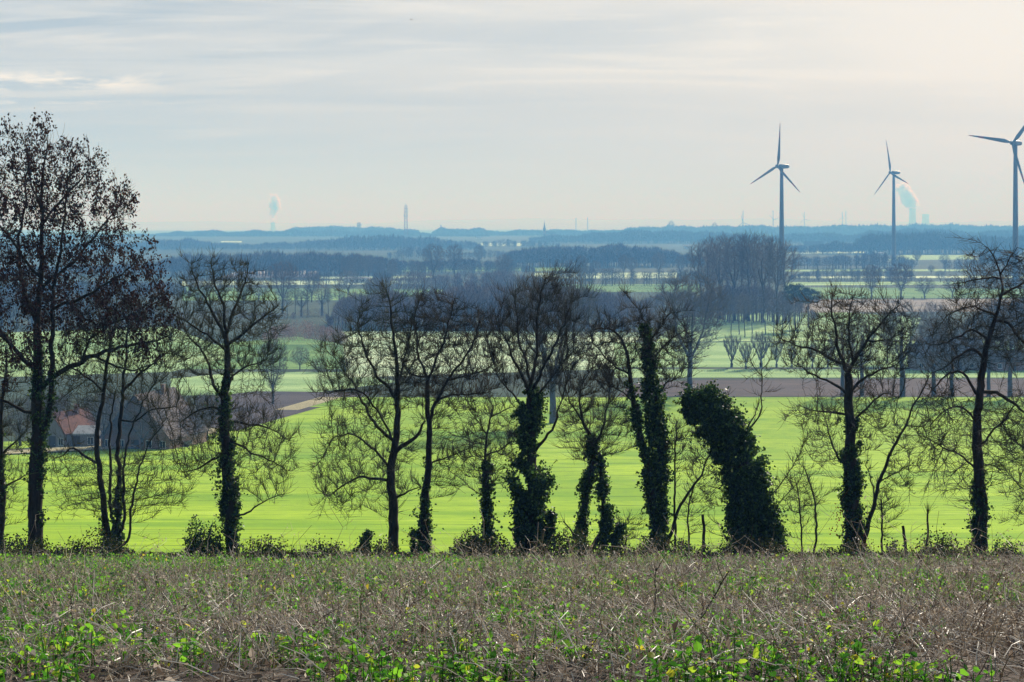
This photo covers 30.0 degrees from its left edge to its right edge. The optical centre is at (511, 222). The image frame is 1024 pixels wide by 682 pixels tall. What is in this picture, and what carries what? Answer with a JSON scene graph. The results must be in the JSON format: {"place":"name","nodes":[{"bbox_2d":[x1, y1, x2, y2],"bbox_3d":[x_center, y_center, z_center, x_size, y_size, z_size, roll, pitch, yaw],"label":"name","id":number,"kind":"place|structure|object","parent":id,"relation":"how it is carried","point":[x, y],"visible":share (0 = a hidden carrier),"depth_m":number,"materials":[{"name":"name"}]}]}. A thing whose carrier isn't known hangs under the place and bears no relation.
{"place":"outdoors","nodes":[
{"label":"outdoors","id":0,"kind":"place"},
{"bbox_2d":[3,445,132,453],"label":"farm track","id":1,"kind":"structure","parent":0,"point":[10,451],"depth_m":405.84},
{"bbox_2d":[3,398,203,440],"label":"farmyard","id":2,"kind":"structure","parent":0,"point":[12,437],"depth_m":491.72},
{"bbox_2d":[0,326,237,376],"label":"pasture","id":3,"kind":"structure","parent":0,"point":[89,350],"depth_m":729.49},
{"bbox_2d":[186,336,344,368],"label":"pasture","id":4,"kind":"structure","parent":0,"point":[296,343],"depth_m":729.58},
{"bbox_2d":[171,372,393,395],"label":"pasture","id":5,"kind":"structure","parent":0,"point":[293,381],"depth_m":597.27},
{"bbox_2d":[199,391,366,430],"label":"ploughed field","id":6,"kind":"structure","parent":0,"point":[286,398],"depth_m":532.22,"materials":[{"name":"soil"}]},
{"bbox_2d":[255,340,289,403],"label":"bare tree","id":7,"kind":"object","parent":6,"relation":"on","point":[273,369],"visible":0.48,"depth_m":524.72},
{"bbox_2d":[208,397,340,432],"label":"field verge","id":8,"kind":"structure","parent":6,"relation":"on","point":[304,404],"depth_m":522.32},
{"bbox_2d":[182,287,441,300],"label":"pasture","id":9,"kind":"structure","parent":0,"point":[291,294],"depth_m":1326.94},
{"bbox_2d":[343,331,639,376],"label":"pasture","id":10,"kind":"structure","parent":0,"point":[364,366],"depth_m":729.23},
{"bbox_2d":[0,229,1023,398],"bbox_3d":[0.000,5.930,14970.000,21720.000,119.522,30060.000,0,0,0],"label":"ground","id":11,"kind":"structure","parent":0,"point":[677,247],"depth_m":1624.13,"materials":[{"name":"plant"}]},
{"bbox_2d":[3,397,31,445],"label":"bare tree","id":12,"kind":"object","parent":11,"relation":"on","point":[18,414],"visible":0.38,"depth_m":418.22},
{"bbox_2d":[45,404,95,446],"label":"farmhouse","id":13,"kind":"object","parent":11,"relation":"on","point":[78,418],"visible":0.43,"depth_m":415.54,"materials":[{"name":"red brick"}]},
{"bbox_2d":[71,425,102,445],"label":"shed","id":14,"kind":"structure","parent":11,"relation":"on","point":[87,431],"depth_m":415.50,"materials":[{"name":"grey brick"}]},
{"bbox_2d":[0,290,174,328],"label":"wood","id":15,"kind":"object","parent":11,"relation":"on","point":[16,310],"visible":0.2,"depth_m":915.16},
{"bbox_2d":[0,279,190,297],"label":"wood","id":16,"kind":"object","parent":11,"relation":"on","point":[129,283],"visible":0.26,"depth_m":1276.41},
{"bbox_2d":[82,392,123,446],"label":"bare tree","id":17,"kind":"object","parent":11,"relation":"on","point":[104,427],"visible":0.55,"depth_m":409.28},
{"bbox_2d":[115,398,170,448],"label":"bare tree","id":18,"kind":"object","parent":11,"relation":"on","point":[141,431],"visible":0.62,"depth_m":405.99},
{"bbox_2d":[99,384,208,448],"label":"barn","id":19,"kind":"structure","parent":11,"relation":"on","point":[124,439],"depth_m":412.34,"materials":[{"name":"brick"}]},
{"bbox_2d":[0,248,401,276],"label":"wood","id":20,"kind":"object","parent":11,"relation":"on","point":[310,261],"visible":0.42,"depth_m":1778.60,"materials":[{"name":"plant"}]},
{"bbox_2d":[2,233,483,250],"bbox_3d":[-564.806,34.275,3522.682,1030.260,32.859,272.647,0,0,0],"label":"wood","id":21,"kind":"object","parent":11,"relation":"on","point":[380,241],"visible":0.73,"depth_m":3437.95,"materials":[{"name":"plant"}]},
{"bbox_2d":[0,229,489,236],"bbox_3d":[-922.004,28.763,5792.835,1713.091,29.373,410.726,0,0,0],"label":"wood","id":22,"kind":"object","parent":11,"relation":"on","point":[288,232],"visible":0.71,"depth_m":5636.98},
{"bbox_2d":[179,271,365,286],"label":"wood","id":23,"kind":"object","parent":11,"relation":"on","point":[327,276],"visible":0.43,"depth_m":1496.76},
{"bbox_2d":[265,260,300,313],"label":"bare tree","id":24,"kind":"object","parent":11,"relation":"on","point":[281,278],"visible":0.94,"depth_m":1050.73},
{"bbox_2d":[261,320,346,342],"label":"thicket","id":25,"kind":"object","parent":11,"relation":"on","point":[293,331],"visible":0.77,"depth_m":778.84,"materials":[{"name":"plant"}]},
{"bbox_2d":[289,225,418,231],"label":"wood","id":26,"kind":"object","parent":11,"relation":"on","point":[341,228],"visible":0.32,"depth_m":6425.35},
{"bbox_2d":[318,255,535,273],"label":"wood","id":27,"kind":"object","parent":11,"relation":"on","point":[470,264],"visible":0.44,"depth_m":1875.02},
{"bbox_2d":[420,243,444,275],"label":"bare tree","id":28,"kind":"object","parent":11,"relation":"on","point":[436,266],"visible":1,"depth_m":1585.84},
{"bbox_2d":[387,247,518,258],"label":"wood","id":29,"kind":"object","parent":11,"relation":"on","point":[406,252],"visible":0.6,"depth_m":2646.66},
{"bbox_2d":[362,269,554,292],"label":"wood","id":30,"kind":"object","parent":11,"relation":"on","point":[498,275],"visible":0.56,"depth_m":1345.56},
{"bbox_2d":[325,278,649,329],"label":"wood","id":31,"kind":"object","parent":11,"relation":"on","point":[484,295],"visible":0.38,"depth_m":903.07,"materials":[{"name":"plant"}]},
{"bbox_2d":[0,524,1023,563],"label":"undergrowth","id":32,"kind":"object","parent":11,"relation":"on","point":[113,547],"depth_m":60.87,"materials":[{"name":"plant"}]},
{"bbox_2d":[477,239,559,247],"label":"wood","id":33,"kind":"object","parent":11,"relation":"on","point":[508,243],"visible":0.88,"depth_m":3731.25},
{"bbox_2d":[503,265,606,422],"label":"bare tree","id":34,"kind":"object","parent":11,"relation":"on","point":[553,402],"visible":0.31,"depth_m":472.63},
{"bbox_2d":[501,243,704,267],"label":"wood","id":35,"kind":"object","parent":11,"relation":"on","point":[601,254],"visible":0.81,"depth_m":2136.58,"materials":[{"name":"plant"}]},
{"bbox_2d":[548,284,699,291],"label":"pasture","id":36,"kind":"structure","parent":11,"relation":"on","point":[637,288],"depth_m":1469.51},
{"bbox_2d":[536,267,716,285],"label":"wood","id":37,"kind":"object","parent":11,"relation":"on","point":[620,276],"visible":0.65,"depth_m":1516.64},
{"bbox_2d":[617,292,661,332],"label":"wood","id":38,"kind":"object","parent":11,"relation":"on","point":[651,308],"visible":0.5,"depth_m":870.97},
{"bbox_2d":[642,267,735,387],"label":"bare tree","id":39,"kind":"object","parent":11,"relation":"on","point":[688,293],"visible":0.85,"depth_m":558.86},
{"bbox_2d":[683,242,717,292],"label":"poplar","id":40,"kind":"object","parent":11,"relation":"on","point":[694,266],"visible":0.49,"depth_m":1079.57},
{"bbox_2d":[703,235,736,318],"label":"poplar","id":41,"kind":"object","parent":11,"relation":"on","point":[716,272],"visible":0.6,"depth_m":986.99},
{"bbox_2d":[431,223,1023,235],"bbox_3d":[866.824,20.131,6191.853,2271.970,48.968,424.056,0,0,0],"label":"wood","id":42,"kind":"object","parent":11,"relation":"on","point":[769,230],"visible":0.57,"depth_m":6024.91,"materials":[{"name":"plant"}]},
{"bbox_2d":[723,332,741,367],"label":"pollard willow","id":43,"kind":"object","parent":11,"relation":"on","point":[733,341],"visible":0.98,"depth_m":659.63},
{"bbox_2d":[715,232,751,320],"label":"poplar","id":44,"kind":"object","parent":11,"relation":"on","point":[733,279],"visible":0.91,"depth_m":971.14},
{"bbox_2d":[730,230,766,320],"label":"poplar","id":45,"kind":"object","parent":11,"relation":"on","point":[747,272],"visible":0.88,"depth_m":967.05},
{"bbox_2d":[682,281,817,322],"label":"thicket","id":46,"kind":"object","parent":11,"relation":"on","point":[730,291],"visible":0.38,"depth_m":957.60,"materials":[{"name":"plant"}]},
{"bbox_2d":[750,330,771,367],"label":"pollard willow","id":47,"kind":"object","parent":11,"relation":"on","point":[761,348],"visible":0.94,"depth_m":659.40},
{"bbox_2d":[751,128,799,277],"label":"wind turbine","id":48,"kind":"object","parent":11,"relation":"on","point":[780,167],"visible":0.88,"depth_m":1738.30,"materials":[{"name":"paint"}]},
{"bbox_2d":[528,225,1023,243],"bbox_3d":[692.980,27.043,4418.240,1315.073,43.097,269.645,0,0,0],"label":"wood","id":49,"kind":"object","parent":11,"relation":"on","point":[628,235],"visible":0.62,"depth_m":4325.52,"materials":[{"name":"plant"}]},
{"bbox_2d":[770,237,803,287],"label":"poplar","id":50,"kind":"object","parent":11,"relation":"on","point":[793,261],"visible":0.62,"depth_m":987.10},
{"bbox_2d":[657,312,920,341],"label":"pasture","id":51,"kind":"structure","parent":11,"relation":"on","point":[726,328],"depth_m":901.28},
{"bbox_2d":[689,235,722,292],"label":"poplar","id":52,"kind":"object","parent":51,"relation":"on","point":[705,265],"visible":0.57,"depth_m":999.62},
{"bbox_2d":[745,234,778,322],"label":"poplar","id":53,"kind":"object","parent":51,"relation":"on","point":[757,267],"visible":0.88,"depth_m":955.01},
{"bbox_2d":[762,235,790,323],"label":"poplar","id":54,"kind":"object","parent":51,"relation":"on","point":[776,286],"visible":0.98,"depth_m":943.60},
{"bbox_2d":[781,283,811,330],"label":"scots pine","id":55,"kind":"object","parent":51,"relation":"on","point":[795,288],"visible":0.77,"depth_m":882.29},
{"bbox_2d":[614,341,1023,366],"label":"pasture","id":56,"kind":"structure","parent":11,"relation":"on","point":[718,354],"depth_m":712.79,"materials":[{"name":"plant"}]},
{"bbox_2d":[915,300,951,336],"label":"bare tree","id":57,"kind":"object","parent":56,"relation":"on","point":[933,313],"visible":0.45,"depth_m":678.92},
{"bbox_2d":[614,369,1023,377],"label":"pasture","id":58,"kind":"structure","parent":11,"relation":"on","point":[734,373],"depth_m":628.44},
{"bbox_2d":[788,267,916,280],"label":"wood","id":59,"kind":"object","parent":11,"relation":"on","point":[818,271],"visible":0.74,"depth_m":1656.60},
{"bbox_2d":[790,251,916,268],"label":"wood","id":60,"kind":"object","parent":11,"relation":"on","point":[875,259],"visible":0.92,"depth_m":2063.36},
{"bbox_2d":[845,306,877,395],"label":"field lime","id":61,"kind":"object","parent":11,"relation":"on","point":[861,373],"visible":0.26,"depth_m":550.29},
{"bbox_2d":[786,281,963,285],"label":"pasture","id":62,"kind":"structure","parent":11,"relation":"on","point":[855,283],"depth_m":1567.46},
{"bbox_2d":[874,141,906,264],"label":"wind turbine","id":63,"kind":"object","parent":11,"relation":"on","point":[893,173],"visible":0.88,"depth_m":2230.37,"materials":[{"name":"paint"}]},
{"bbox_2d":[876,293,924,396],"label":"field lime","id":64,"kind":"object","parent":11,"relation":"on","point":[913,329],"visible":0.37,"depth_m":548.44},
{"bbox_2d":[785,229,1023,254],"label":"wood","id":65,"kind":"object","parent":11,"relation":"on","point":[912,242],"visible":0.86,"depth_m":3015.73,"materials":[{"name":"plant"}]},
{"bbox_2d":[788,287,1023,297],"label":"pasture","id":66,"kind":"structure","parent":11,"relation":"on","point":[909,292],"depth_m":1365.60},
{"bbox_2d":[918,317,947,396],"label":"field lime","id":67,"kind":"object","parent":11,"relation":"on","point":[931,367],"visible":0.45,"depth_m":548.59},
{"bbox_2d":[908,334,987,369],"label":"farmhouse","id":68,"kind":"object","parent":11,"relation":"on","point":[960,362],"visible":0.26,"depth_m":646.00,"materials":[{"name":"brick"}]},
{"bbox_2d":[935,314,967,396],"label":"field lime","id":69,"kind":"object","parent":11,"relation":"on","point":[948,358],"visible":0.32,"depth_m":548.44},
{"bbox_2d":[942,256,1023,272],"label":"wood","id":70,"kind":"object","parent":11,"relation":"on","point":[944,265],"visible":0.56,"depth_m":1926.71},
{"bbox_2d":[952,291,1023,346],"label":"wood","id":71,"kind":"object","parent":11,"relation":"on","point":[993,310],"visible":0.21,"depth_m":779.40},
{"bbox_2d":[975,316,1001,396],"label":"field lime","id":72,"kind":"object","parent":11,"relation":"on","point":[989,372],"visible":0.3,"depth_m":548.53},
{"bbox_2d":[961,267,1023,288],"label":"wood","id":73,"kind":"object","parent":11,"relation":"on","point":[996,272],"visible":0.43,"depth_m":1469.67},
{"bbox_2d":[969,126,1023,284],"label":"wind turbine","id":74,"kind":"object","parent":11,"relation":"on","point":[1014,143],"visible":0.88,"depth_m":1525.31,"materials":[{"name":"paint"}]},
{"bbox_2d":[994,310,1023,396],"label":"field lime","id":75,"kind":"object","parent":11,"relation":"on","point":[1010,383],"visible":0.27,"depth_m":548.47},
{"bbox_2d":[0,218,1023,230],"bbox_3d":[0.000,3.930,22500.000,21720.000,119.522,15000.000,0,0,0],"label":"hills","id":76,"kind":"structure","parent":0,"point":[522,224],"depth_m":21438.40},
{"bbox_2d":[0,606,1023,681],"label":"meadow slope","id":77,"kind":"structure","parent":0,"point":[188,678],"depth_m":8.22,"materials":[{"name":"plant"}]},
{"bbox_2d":[0,332,55,546],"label":"field maple","id":78,"kind":"object","parent":77,"relation":"on","point":[4,485],"visible":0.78,"depth_m":65.01,"materials":[{"name":"brown plant"}]},
{"bbox_2d":[0,107,188,549],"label":"ash tree","id":79,"kind":"object","parent":77,"relation":"on","point":[40,417],"visible":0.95,"depth_m":63.70,"materials":[{"name":"brown plant"}]},
{"bbox_2d":[31,288,201,556],"bbox_3d":[-13.273,7.353,64.489,5.985,10.853,4.439,0,0,0],"label":"alder tree","id":80,"kind":"object","parent":77,"relation":"on","point":[118,525],"visible":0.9,"depth_m":64.43,"materials":[{"name":"brown plant"}]},
{"bbox_2d":[182,514,230,553],"bbox_3d":[-10.345,10.940,63.625,2.152,2.533,1.803,0,0,0],"label":"ivy bush","id":81,"kind":"object","parent":77,"relation":"on","point":[197,540],"visible":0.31,"depth_m":63.45,"materials":[{"name":"green plant"}]},
{"bbox_2d":[153,243,304,553],"bbox_3d":[-9.431,6.627,64.112,5.388,11.942,3.996,0,0,0],"label":"oak tree","id":82,"kind":"object","parent":77,"relation":"on","point":[229,504],"visible":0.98,"depth_m":63.86,"materials":[{"name":"brown plant"}]},
{"bbox_2d":[241,534,296,559],"bbox_3d":[-8.162,11.324,63.635,2.649,1.905,2.004,0,0,15],"label":"bramble","id":83,"kind":"object","parent":77,"relation":"on","point":[268,547],"visible":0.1,"depth_m":63.54,"materials":[{"name":"green plant"}]},
{"bbox_2d":[284,533,347,555],"bbox_3d":[-6.367,11.299,63.611,2.725,1.870,2.348,0,0,0],"label":"bramble","id":84,"kind":"object","parent":77,"relation":"on","point":[320,545],"visible":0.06,"depth_m":63.58,"materials":[{"name":"green plant"}]},
{"bbox_2d":[348,528,374,555],"bbox_3d":[-5.064,11.565,64.549,1.482,2.481,0.871,0,0,12],"label":"ivied stump","id":85,"kind":"object","parent":77,"relation":"on","point":[366,534],"visible":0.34,"depth_m":64.45,"materials":[{"name":"green plant"}]},
{"bbox_2d":[301,273,449,552],"bbox_3d":[-4.700,7.103,64.204,4.998,10.974,3.888,0,0,-36],"label":"maple tree","id":86,"kind":"object","parent":77,"relation":"on","point":[390,480],"visible":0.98,"depth_m":63.86,"materials":[{"name":"brown plant"}]},
{"bbox_2d":[367,278,511,554],"bbox_3d":[-2.189,7.165,63.772,4.134,10.662,4.359,0,0,43],"label":"cherry tree","id":87,"kind":"object","parent":77,"relation":"on","point":[420,533],"visible":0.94,"depth_m":63.64,"materials":[{"name":"brown plant"}]},
{"bbox_2d":[446,388,533,554],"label":"young ivied tree","id":88,"kind":"object","parent":77,"relation":"on","point":[487,470],"visible":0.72,"depth_m":63.87,"materials":[{"name":"green plant"}]},
{"bbox_2d":[0,557,1022,668],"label":"green grass tufts","id":89,"kind":"object","parent":77,"relation":"on","point":[277,639],"visible":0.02,"depth_m":10.27,"materials":[{"name":"green plant"}]},
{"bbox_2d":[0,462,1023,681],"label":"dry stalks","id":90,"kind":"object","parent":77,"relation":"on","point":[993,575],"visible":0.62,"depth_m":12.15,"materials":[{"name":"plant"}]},
{"bbox_2d":[0,550,1023,681],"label":"green weeds","id":91,"kind":"object","parent":77,"relation":"on","point":[670,673],"visible":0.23,"depth_m":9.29,"materials":[{"name":"green plant"}]},
{"bbox_2d":[0,529,1023,681],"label":"fallen straw","id":92,"kind":"object","parent":77,"relation":"on","point":[927,637],"visible":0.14,"depth_m":8.94,"materials":[{"name":"plant"}]},
{"bbox_2d":[0,553,1023,673],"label":"dry grass tufts","id":93,"kind":"object","parent":77,"relation":"on","point":[262,662],"visible":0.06,"depth_m":10.37,"materials":[{"name":"plant"}]},
{"bbox_2d":[0,554,1023,681],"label":"leaf litter","id":94,"kind":"object","parent":77,"relation":"on","point":[215,666],"visible":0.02,"depth_m":8.49,"materials":[{"name":"plant"}]},
{"bbox_2d":[470,255,603,558],"bbox_3d":[0.875,6.727,63.558,4.539,11.354,3.517,0,0,18],"label":"ivied poplar","id":95,"kind":"object","parent":77,"relation":"on","point":[532,517],"visible":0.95,"depth_m":63.24,"materials":[{"name":"green plant"}]},
{"bbox_2d":[546,341,635,558],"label":"twin ivied tree","id":96,"kind":"object","parent":77,"relation":"on","point":[589,478],"visible":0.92,"depth_m":63.85,"materials":[{"name":"green plant"}]},
{"bbox_2d":[615,509,647,551],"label":"sapling","id":97,"kind":"object","parent":77,"relation":"on","point":[628,519],"visible":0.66,"depth_m":64.57,"materials":[{"name":"green plant"}]},
{"bbox_2d":[558,279,720,548],"bbox_3d":[4.587,7.110,63.625,5.466,10.560,4.081,0,0,-28],"label":"ivied alder","id":98,"kind":"object","parent":77,"relation":"on","point":[655,472],"visible":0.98,"depth_m":63.40,"materials":[{"name":"green plant"}]},
{"bbox_2d":[656,412,698,554],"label":"sapling","id":99,"kind":"object","parent":77,"relation":"on","point":[675,468],"visible":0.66,"depth_m":64.58,"materials":[{"name":"green plant"}]},
{"bbox_2d":[669,475,723,548],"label":"sapling","id":100,"kind":"object","parent":77,"relation":"on","point":[691,498],"visible":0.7,"depth_m":64.59,"materials":[{"name":"green plant"}]},
{"bbox_2d":[672,340,819,559],"bbox_3d":[7.712,8.036,62.926,4.954,8.417,2.665,0,0,0],"label":"ivied stump tree","id":101,"kind":"object","parent":77,"relation":"on","point":[727,433],"visible":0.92,"depth_m":62.56,"materials":[{"name":"green plant"}]},
{"bbox_2d":[783,471,829,548],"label":"sapling","id":102,"kind":"object","parent":77,"relation":"on","point":[800,508],"visible":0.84,"depth_m":64.61,"materials":[{"name":"green plant"}]},
{"bbox_2d":[785,456,836,551],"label":"sapling","id":103,"kind":"object","parent":77,"relation":"on","point":[815,513],"visible":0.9,"depth_m":64.58,"materials":[{"name":"green plant"}]},
{"bbox_2d":[766,276,938,557],"bbox_3d":[11.199,7.056,63.571,5.771,10.706,4.248,0,0,0],"label":"lime tree","id":104,"kind":"object","parent":77,"relation":"on","point":[851,507],"visible":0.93,"depth_m":63.30,"materials":[{"name":"brown plant"}]},
{"bbox_2d":[863,480,907,551],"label":"sapling","id":105,"kind":"object","parent":77,"relation":"on","point":[882,513],"visible":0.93,"depth_m":64.57,"materials":[{"name":"green plant"}]},
{"bbox_2d":[861,365,959,549],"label":"slim leaning tree","id":106,"kind":"object","parent":77,"relation":"on","point":[879,479],"visible":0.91,"depth_m":64.47,"materials":[{"name":"brown plant"}]},
{"bbox_2d":[902,523,959,557],"bbox_3d":[13.954,11.100,63.608,2.825,2.279,2.249,0,0,0],"label":"bramble","id":107,"kind":"object","parent":77,"relation":"on","point":[931,542],"visible":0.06,"depth_m":63.63,"materials":[{"name":"green plant"}]},
{"bbox_2d":[900,232,1023,556],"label":"hornbeam","id":108,"kind":"object","parent":77,"relation":"on","point":[978,501],"visible":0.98,"depth_m":63.30,"materials":[{"name":"brown plant"}]},
{"bbox_2d":[988,388,1023,525],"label":"thorn tree","id":109,"kind":"object","parent":77,"relation":"on","point":[1015,485],"visible":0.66,"depth_m":64.97,"materials":[{"name":"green plant"}]},
{"bbox_2d":[0,0,1023,222],"label":"sky","id":110,"kind":"structure","parent":0,"point":[255,111],"materials":[{"name":"white"}]},
{"bbox_2d":[3,397,1023,559],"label":"crop field","id":111,"kind":"structure","parent":0,"point":[453,517],"depth_m":290.39,"materials":[{"name":"plant"}]},
{"bbox_2d":[620,379,1023,395],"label":"ploughed field","id":112,"kind":"structure","parent":0,"point":[791,387],"depth_m":582.48,"materials":[{"name":"soil"}]},
{"bbox_2d":[794,299,1022,312],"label":"stubble field","id":113,"kind":"structure","parent":0,"point":[917,302],"depth_m":1165.48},
{"bbox_2d":[861,264,881,299],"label":"bare tree","id":114,"kind":"object","parent":113,"relation":"on","point":[868,279],"visible":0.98,"depth_m":1235.16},
{"bbox_2d":[888,263,914,297],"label":"bare tree","id":115,"kind":"object","parent":113,"relation":"on","point":[906,269],"visible":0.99,"depth_m":1234.74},
{"bbox_2d":[889,255,977,259],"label":"pasture","id":116,"kind":"structure","parent":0,"point":[933,257],"depth_m":2733.98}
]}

